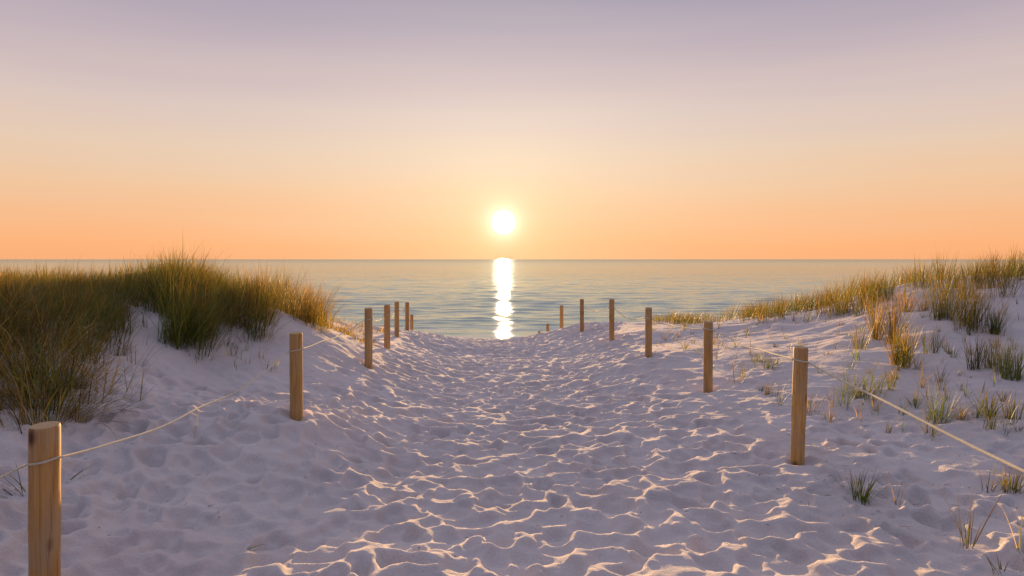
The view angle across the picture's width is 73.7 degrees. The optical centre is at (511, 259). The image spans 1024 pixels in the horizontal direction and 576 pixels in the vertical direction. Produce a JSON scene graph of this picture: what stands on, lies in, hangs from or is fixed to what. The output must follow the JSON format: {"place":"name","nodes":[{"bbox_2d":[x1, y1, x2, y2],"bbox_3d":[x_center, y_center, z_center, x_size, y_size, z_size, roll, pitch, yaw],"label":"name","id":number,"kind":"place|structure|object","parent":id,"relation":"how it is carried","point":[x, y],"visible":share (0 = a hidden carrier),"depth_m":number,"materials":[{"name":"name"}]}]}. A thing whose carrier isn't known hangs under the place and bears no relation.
{"place":"outdoors","nodes":[
{"label":"outdoors","id":0,"kind":"place"},
{"bbox_2d":[0,240,351,363],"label":"dune grass","id":1,"kind":"structure","parent":0,"point":[253,298],"depth_m":7.90,"materials":[{"name":"green plant"}]},
{"bbox_2d":[0,276,1023,575],"bbox_3d":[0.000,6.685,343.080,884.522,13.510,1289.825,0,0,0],"label":"sand ground","id":2,"kind":"structure","parent":0,"point":[492,456],"depth_m":4.79,"materials":[{"name":"white sand"}]},
{"bbox_2d":[0,462,25,497],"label":"grass tuft","id":3,"kind":"object","parent":2,"relation":"on","point":[24,490],"visible":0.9,"depth_m":3.64,"materials":[{"name":"plant"}]},
{"bbox_2d":[28,421,60,575],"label":"wooden post","id":4,"kind":"object","parent":2,"relation":"on","point":[44,513],"visible":1,"depth_m":2.56,"materials":[{"name":"brown wood"}]},
{"bbox_2d":[0,256,156,439],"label":"grass clump","id":5,"kind":"object","parent":2,"relation":"on","point":[15,313],"visible":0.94,"depth_m":5.37,"materials":[{"name":"green plant"}]},
{"bbox_2d":[67,457,97,479],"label":"grass tuft","id":6,"kind":"object","parent":2,"relation":"on","point":[80,472],"visible":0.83,"depth_m":3.94,"materials":[{"name":"plant"}]},
{"bbox_2d":[40,377,140,426],"bbox_3d":[-2.827,0.935,4.613,0.556,0.394,0.609,0,0,39],"label":"grass tuft","id":7,"kind":"object","parent":2,"relation":"on","point":[75,413],"visible":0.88,"depth_m":4.57,"materials":[{"name":"green plant"}]},
{"bbox_2d":[99,338,117,366],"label":"grass sprig","id":8,"kind":"object","parent":2,"relation":"on","point":[106,355],"depth_m":5.69,"materials":[{"name":"green plant"}]},
{"bbox_2d":[72,285,157,341],"bbox_3d":[-3.676,0.478,6.306,0.832,0.600,0.525,0,0,-37],"label":"grass tuft","id":9,"kind":"object","parent":2,"relation":"on","point":[97,315],"visible":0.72,"depth_m":6.29,"materials":[{"name":"green plant"}]},
{"bbox_2d":[124,342,175,400],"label":"grass tuft","id":10,"kind":"object","parent":2,"relation":"on","point":[139,379],"visible":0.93,"depth_m":5.18,"materials":[{"name":"green plant"}]},
{"bbox_2d":[135,338,172,366],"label":"grass tuft","id":11,"kind":"object","parent":2,"relation":"on","point":[146,357],"visible":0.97,"depth_m":6.11,"materials":[{"name":"green plant"}]},
{"bbox_2d":[129,263,241,349],"bbox_3d":[-3.181,0.459,7.061,1.048,0.972,1.398,0,0,22],"label":"grass tuft","id":12,"kind":"object","parent":2,"relation":"on","point":[174,326],"visible":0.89,"depth_m":6.91,"materials":[{"name":"green plant"}]},
{"bbox_2d":[289,332,302,420],"bbox_3d":[-1.674,1.074,5.301,0.105,1.012,0.103,0,0,0],"label":"wooden post","id":13,"kind":"object","parent":2,"relation":"on","point":[296,377],"visible":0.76,"depth_m":5.26,"materials":[{"name":"brown wood"}]},
{"bbox_2d":[0,307,412,478],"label":"rope","id":14,"kind":"object","parent":13,"relation":"attached to","point":[42,462],"visible":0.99,"depth_m":3.26,"materials":[{"name":"beige fabric"}]},
{"bbox_2d":[281,276,344,333],"bbox_3d":[-2.723,0.559,9.255,1.207,0.929,1.226,0,0,0],"label":"grass tuft","id":15,"kind":"object","parent":2,"relation":"on","point":[305,310],"visible":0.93,"depth_m":9.10,"materials":[{"name":"green plant"}]},
{"bbox_2d":[276,302,383,345],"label":"grass","id":16,"kind":"structure","parent":2,"relation":"on","point":[350,332],"depth_m":10.98,"materials":[{"name":"green plant"}]},
{"bbox_2d":[365,308,372,368],"bbox_3d":[-1.786,1.155,8.500,0.101,1.096,0.103,0,0,0],"label":"wooden post","id":17,"kind":"object","parent":2,"relation":"on","point":[369,341],"visible":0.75,"depth_m":8.46,"materials":[{"name":"brown wood"}]},
{"bbox_2d":[384,305,389,348],"bbox_3d":[-1.956,1.248,10.700,0.097,1.067,0.097,0,0,0],"label":"wooden post","id":18,"kind":"object","parent":2,"relation":"on","point":[386,327],"visible":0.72,"depth_m":10.66,"materials":[{"name":"brown wood"}]},
{"bbox_2d":[394,302,398,337],"bbox_3d":[-2.362,1.417,14.000,0.100,1.093,0.098,0,0,0],"label":"wooden post","id":19,"kind":"object","parent":2,"relation":"on","point":[396,321],"visible":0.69,"depth_m":13.96,"materials":[{"name":"brown wood"}]},
{"bbox_2d":[405,302,408,330],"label":"wooden post","id":20,"kind":"object","parent":2,"relation":"on","point":[406,316],"visible":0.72,"depth_m":16.47,"materials":[{"name":"brown wood"}]},
{"bbox_2d":[410,314,412,329],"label":"wooden post","id":21,"kind":"object","parent":2,"relation":"on","point":[411,322],"visible":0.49,"depth_m":18.56,"materials":[{"name":"brown wood"}]},
{"bbox_2d":[560,305,562,328],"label":"wooden post","id":22,"kind":"object","parent":2,"relation":"on","point":[561,316],"visible":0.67,"depth_m":19.46,"materials":[{"name":"brown wood"}]},
{"bbox_2d":[580,299,583,331],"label":"wooden post","id":23,"kind":"object","parent":2,"relation":"on","point":[582,316],"visible":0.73,"depth_m":16.36,"materials":[{"name":"brown wood"}]},
{"bbox_2d":[609,299,613,340],"bbox_3d":[1.958,1.372,13.399,0.106,1.181,0.106,0,0,0],"label":"wooden post","id":24,"kind":"object","parent":2,"relation":"on","point":[611,321],"visible":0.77,"depth_m":13.36,"materials":[{"name":"brown wood"}]},
{"bbox_2d":[645,307,651,357],"bbox_3d":[1.980,1.236,9.900,0.100,1.072,0.103,0,0,0],"label":"wooden post","id":25,"kind":"object","parent":2,"relation":"on","point":[648,334],"visible":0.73,"depth_m":9.86,"materials":[{"name":"brown wood"}]},
{"bbox_2d":[703,321,712,392],"bbox_3d":[2.154,1.253,7.500,0.106,1.142,0.098,0,0,0],"label":"wooden post","id":26,"kind":"object","parent":2,"relation":"on","point":[707,361],"visible":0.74,"depth_m":7.46,"materials":[{"name":"brown wood"}]},
{"bbox_2d":[729,359,747,384],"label":"grass tuft","id":27,"kind":"object","parent":2,"relation":"on","point":[738,374],"visible":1,"depth_m":7.64,"materials":[{"name":"brown plant"}]},
{"bbox_2d":[740,363,747,378],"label":"grass sprig","id":28,"kind":"object","parent":2,"relation":"on","point":[743,370],"depth_m":7.74,"materials":[{"name":"beige plant"}]},
{"bbox_2d":[763,383,775,393],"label":"grass sprig","id":29,"kind":"object","parent":2,"relation":"on","point":[767,391],"depth_m":7.00,"materials":[{"name":"plant"}]},
{"bbox_2d":[755,354,787,369],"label":"grass tuft","id":30,"kind":"object","parent":2,"relation":"on","point":[767,365],"visible":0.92,"depth_m":8.05,"materials":[{"name":"green plant"}]},
{"bbox_2d":[771,390,787,403],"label":"grass tuft","id":31,"kind":"object","parent":2,"relation":"on","point":[780,398],"visible":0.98,"depth_m":6.45,"materials":[{"name":"brown plant"}]},
{"bbox_2d":[790,346,807,464],"bbox_3d":[2.055,1.223,4.904,0.138,1.190,0.098,0,0,0],"label":"wooden post","id":32,"kind":"object","parent":2,"relation":"on","point":[799,406],"visible":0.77,"depth_m":4.86,"materials":[{"name":"brown wood"}]},
{"bbox_2d":[580,305,1023,472],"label":"rope","id":33,"kind":"object","parent":32,"relation":"attached to","point":[953,436],"visible":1,"depth_m":3.71,"materials":[{"name":"beige fabric"}]},
{"bbox_2d":[792,335,810,345],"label":"grass sprig","id":34,"kind":"object","parent":2,"relation":"on","point":[801,341],"depth_m":9.10,"materials":[{"name":"beige plant"}]},
{"bbox_2d":[807,392,828,414],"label":"grass tuft","id":35,"kind":"object","parent":2,"relation":"on","point":[808,404],"visible":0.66,"depth_m":6.12,"materials":[{"name":"brown plant"}]},
{"bbox_2d":[820,402,838,422],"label":"grass sprig","id":36,"kind":"object","parent":2,"relation":"on","point":[830,418],"depth_m":5.77,"materials":[{"name":"brown plant"}]},
{"bbox_2d":[824,467,843,485],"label":"grass tuft","id":37,"kind":"object","parent":2,"relation":"on","point":[833,477],"visible":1,"depth_m":4.31,"materials":[{"name":"brown plant"}]},
{"bbox_2d":[652,243,1023,324],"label":"ridge grass","id":38,"kind":"structure","parent":2,"relation":"on","point":[1009,270],"depth_m":12.04,"materials":[{"name":"green plant"}]},
{"bbox_2d":[823,278,859,315],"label":"grass tuft","id":39,"kind":"object","parent":2,"relation":"on","point":[836,310],"visible":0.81,"depth_m":11.79,"materials":[{"name":"green plant"}]},
{"bbox_2d":[831,384,858,407],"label":"grass tuft","id":40,"kind":"object","parent":2,"relation":"on","point":[845,397],"visible":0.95,"depth_m":6.20,"materials":[{"name":"green plant"}]},
{"bbox_2d":[816,356,906,399],"bbox_3d":[3.339,1.118,6.486,0.806,0.426,0.808,0,0,19],"label":"grass tuft","id":41,"kind":"object","parent":2,"relation":"on","point":[863,388],"visible":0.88,"depth_m":6.50,"materials":[{"name":"green plant"}]},
{"bbox_2d":[845,317,886,348],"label":"grass tuft","id":42,"kind":"object","parent":2,"relation":"on","point":[858,343],"visible":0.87,"depth_m":8.44,"materials":[{"name":"green plant"}]},
{"bbox_2d":[844,462,889,504],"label":"grass tuft","id":43,"kind":"object","parent":2,"relation":"on","point":[864,498],"visible":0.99,"depth_m":4.18,"materials":[{"name":"green plant"}]},
{"bbox_2d":[865,390,887,411],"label":"grass sprig","id":44,"kind":"object","parent":2,"relation":"on","point":[877,409],"depth_m":6.08,"materials":[{"name":"green plant"}]},
{"bbox_2d":[879,422,897,433],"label":"grass sprig","id":45,"kind":"object","parent":2,"relation":"on","point":[890,431],"depth_m":5.44,"materials":[{"name":"green plant"}]},
{"bbox_2d":[887,365,900,378],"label":"grass sprig","id":46,"kind":"object","parent":2,"relation":"on","point":[894,373],"depth_m":6.88,"materials":[{"name":"brown plant"}]},
{"bbox_2d":[884,367,906,390],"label":"grass sprig","id":47,"kind":"object","parent":2,"relation":"on","point":[888,385],"depth_m":6.50,"materials":[{"name":"plant"}]},
{"bbox_2d":[854,282,940,343],"bbox_3d":[4.724,0.630,8.673,1.050,0.881,1.256,0,0,-16],"label":"grass tuft","id":48,"kind":"object","parent":2,"relation":"on","point":[875,324],"visible":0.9,"depth_m":8.66,"materials":[{"name":"green plant"}]},
{"bbox_2d":[889,482,907,504],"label":"grass tuft","id":49,"kind":"object","parent":2,"relation":"on","point":[898,494],"visible":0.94,"depth_m":4.11,"materials":[{"name":"plant"}]},
{"bbox_2d":[892,399,918,431],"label":"grass sprig","id":50,"kind":"object","parent":2,"relation":"on","point":[903,418],"depth_m":5.44,"materials":[{"name":"green plant"}]},
{"bbox_2d":[876,315,940,368],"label":"grass tuft","id":51,"kind":"object","parent":2,"relation":"on","point":[897,355],"visible":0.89,"depth_m":7.29,"materials":[{"name":"green plant"}]},
{"bbox_2d":[892,286,926,311],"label":"grass tuft","id":52,"kind":"object","parent":2,"relation":"on","point":[905,302],"visible":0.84,"depth_m":10.10,"materials":[{"name":"plant"}]},
{"bbox_2d":[902,384,929,407],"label":"grass sprig","id":53,"kind":"object","parent":2,"relation":"on","point":[914,400],"depth_m":6.11,"materials":[{"name":"green plant"}]},
{"bbox_2d":[910,368,932,387],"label":"grass sprig","id":54,"kind":"object","parent":2,"relation":"on","point":[922,384],"depth_m":6.53,"materials":[{"name":"plant"}]},
{"bbox_2d":[913,357,929,369],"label":"grass sprig","id":55,"kind":"object","parent":2,"relation":"on","point":[916,368],"depth_m":7.12,"materials":[{"name":"green plant"}]},
{"bbox_2d":[912,281,936,311],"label":"grass tuft","id":56,"kind":"object","parent":2,"relation":"on","point":[922,305],"visible":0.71,"depth_m":10.05,"materials":[{"name":"green plant"}]},
{"bbox_2d":[915,396,947,433],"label":"grass sprig","id":57,"kind":"object","parent":2,"relation":"on","point":[926,428],"depth_m":5.27,"materials":[{"name":"plant"}]},
{"bbox_2d":[916,323,951,353],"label":"grass tuft","id":58,"kind":"object","parent":2,"relation":"on","point":[924,345],"visible":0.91,"depth_m":7.61,"materials":[{"name":"green plant"}]},
{"bbox_2d":[927,364,954,381],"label":"grass sprig","id":59,"kind":"object","parent":2,"relation":"on","point":[941,375],"depth_m":6.65,"materials":[{"name":"green plant"}]},
{"bbox_2d":[935,372,949,389],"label":"grass sprig","id":60,"kind":"object","parent":2,"relation":"on","point":[940,381],"depth_m":6.39,"materials":[{"name":"green plant"}]},
{"bbox_2d":[915,385,976,423],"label":"grass tuft","id":61,"kind":"object","parent":2,"relation":"on","point":[940,411],"visible":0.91,"depth_m":5.59,"materials":[{"name":"green plant"}]},
{"bbox_2d":[941,342,955,353],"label":"grass sprig","id":62,"kind":"object","parent":2,"relation":"on","point":[948,351],"depth_m":7.65,"materials":[{"name":"green plant"}]},
{"bbox_2d":[948,348,960,357],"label":"grass sprig","id":63,"kind":"object","parent":2,"relation":"on","point":[951,354],"depth_m":7.35,"materials":[{"name":"green plant"}]},
{"bbox_2d":[942,400,971,419],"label":"grass sprig","id":64,"kind":"object","parent":2,"relation":"on","point":[960,412],"depth_m":5.53,"materials":[{"name":"plant"}]},
{"bbox_2d":[909,264,1013,333],"bbox_3d":[5.932,0.457,9.005,1.287,1.009,1.537,0,0,33],"label":"grass tuft","id":65,"kind":"object","parent":2,"relation":"on","point":[971,315],"visible":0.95,"depth_m":8.91,"materials":[{"name":"green plant"}]},
{"bbox_2d":[949,406,981,420],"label":"grass sprig","id":66,"kind":"object","parent":2,"relation":"on","point":[965,413],"depth_m":5.58,"materials":[{"name":"plant"}]},
{"bbox_2d":[956,406,982,420],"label":"grass sprig","id":67,"kind":"object","parent":2,"relation":"on","point":[965,415],"depth_m":5.61,"materials":[{"name":"plant"}]},
{"bbox_2d":[959,379,987,396],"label":"grass sprig","id":68,"kind":"object","parent":2,"relation":"on","point":[966,388],"depth_m":6.15,"materials":[{"name":"green plant"}]},
{"bbox_2d":[961,398,986,417],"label":"grass sprig","id":69,"kind":"object","parent":2,"relation":"on","point":[980,409],"depth_m":5.53,"materials":[{"name":"green plant"}]},
{"bbox_2d":[942,481,1005,548],"bbox_3d":[2.320,1.298,3.515,0.421,0.375,0.293,0,0,-41],"label":"grass tuft","id":70,"kind":"object","parent":2,"relation":"on","point":[967,536],"visible":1,"depth_m":3.50,"materials":[{"name":"plant"}]},
{"bbox_2d":[948,331,1023,373],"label":"grass tuft","id":71,"kind":"object","parent":2,"relation":"on","point":[988,361],"visible":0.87,"depth_m":6.89,"materials":[{"name":"green plant"}]},
{"bbox_2d":[963,388,1016,419],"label":"grass tuft","id":72,"kind":"object","parent":2,"relation":"on","point":[985,409],"visible":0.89,"depth_m":5.52,"materials":[{"name":"green plant"}]},
{"bbox_2d":[981,332,1003,347],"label":"grass sprig","id":73,"kind":"object","parent":2,"relation":"on","point":[995,340],"depth_m":7.98,"materials":[{"name":"green plant"}]},
{"bbox_2d":[978,404,1007,429],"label":"grass sprig","id":74,"kind":"object","parent":2,"relation":"on","point":[990,426],"depth_m":5.23,"materials":[{"name":"green plant"}]},
{"bbox_2d":[978,466,1012,491],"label":"grass tuft","id":75,"kind":"object","parent":2,"relation":"on","point":[990,480],"visible":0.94,"depth_m":4.18,"materials":[{"name":"plant"}]},
{"bbox_2d":[984,306,1012,334],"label":"grass tuft","id":76,"kind":"object","parent":2,"relation":"on","point":[994,329],"visible":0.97,"depth_m":8.45,"materials":[{"name":"green plant"}]},
{"bbox_2d":[983,398,1023,435],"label":"grass sprig","id":77,"kind":"object","parent":2,"relation":"on","point":[1006,423],"depth_m":5.12,"materials":[{"name":"green plant"}]},
{"bbox_2d":[996,391,1010,401],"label":"grass sprig","id":78,"kind":"object","parent":2,"relation":"on","point":[1004,396],"depth_m":6.05,"materials":[{"name":"green plant"}]},
{"bbox_2d":[984,553,1023,574],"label":"grass tuft","id":79,"kind":"object","parent":2,"relation":"on","point":[1000,567],"visible":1,"depth_m":3.13,"materials":[{"name":"green plant"}]},
{"bbox_2d":[986,338,1023,380],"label":"grass tuft","id":80,"kind":"object","parent":2,"relation":"on","point":[1011,369],"visible":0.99,"depth_m":6.51,"materials":[{"name":"green plant"}]},
{"bbox_2d":[992,382,1023,419],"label":"grass tuft","id":81,"kind":"object","parent":2,"relation":"on","point":[1013,414],"visible":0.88,"depth_m":5.40,"materials":[{"name":"green plant"}]},
{"bbox_2d":[996,459,1023,493],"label":"grass tuft","id":82,"kind":"object","parent":2,"relation":"on","point":[1007,485],"visible":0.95,"depth_m":4.13,"materials":[{"name":"green plant"}]},
{"bbox_2d":[1000,398,1020,418],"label":"grass sprig","id":83,"kind":"object","parent":2,"relation":"on","point":[1007,410],"depth_m":5.46,"materials":[{"name":"green plant"}]},
{"bbox_2d":[998,501,1023,555],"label":"grass tuft","id":84,"kind":"object","parent":2,"relation":"on","point":[1018,549],"visible":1,"depth_m":3.35,"materials":[{"name":"brown plant"}]},
{"bbox_2d":[0,259,1023,338],"bbox_3d":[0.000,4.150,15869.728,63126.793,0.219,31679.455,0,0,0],"label":"sea","id":85,"kind":"structure","parent":0,"point":[488,298],"depth_m":116.98,"materials":[{"name":"liquid"}]},
{"bbox_2d":[0,0,1023,258],"label":"sky","id":86,"kind":"structure","parent":0,"point":[254,129],"materials":[{"name":"orange"}]},
{"bbox_2d":[5,329,1023,562],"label":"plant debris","id":87,"kind":"object","parent":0,"point":[628,456],"visible":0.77,"depth_m":4.36,"materials":[{"name":"brown plant"}]}
]}

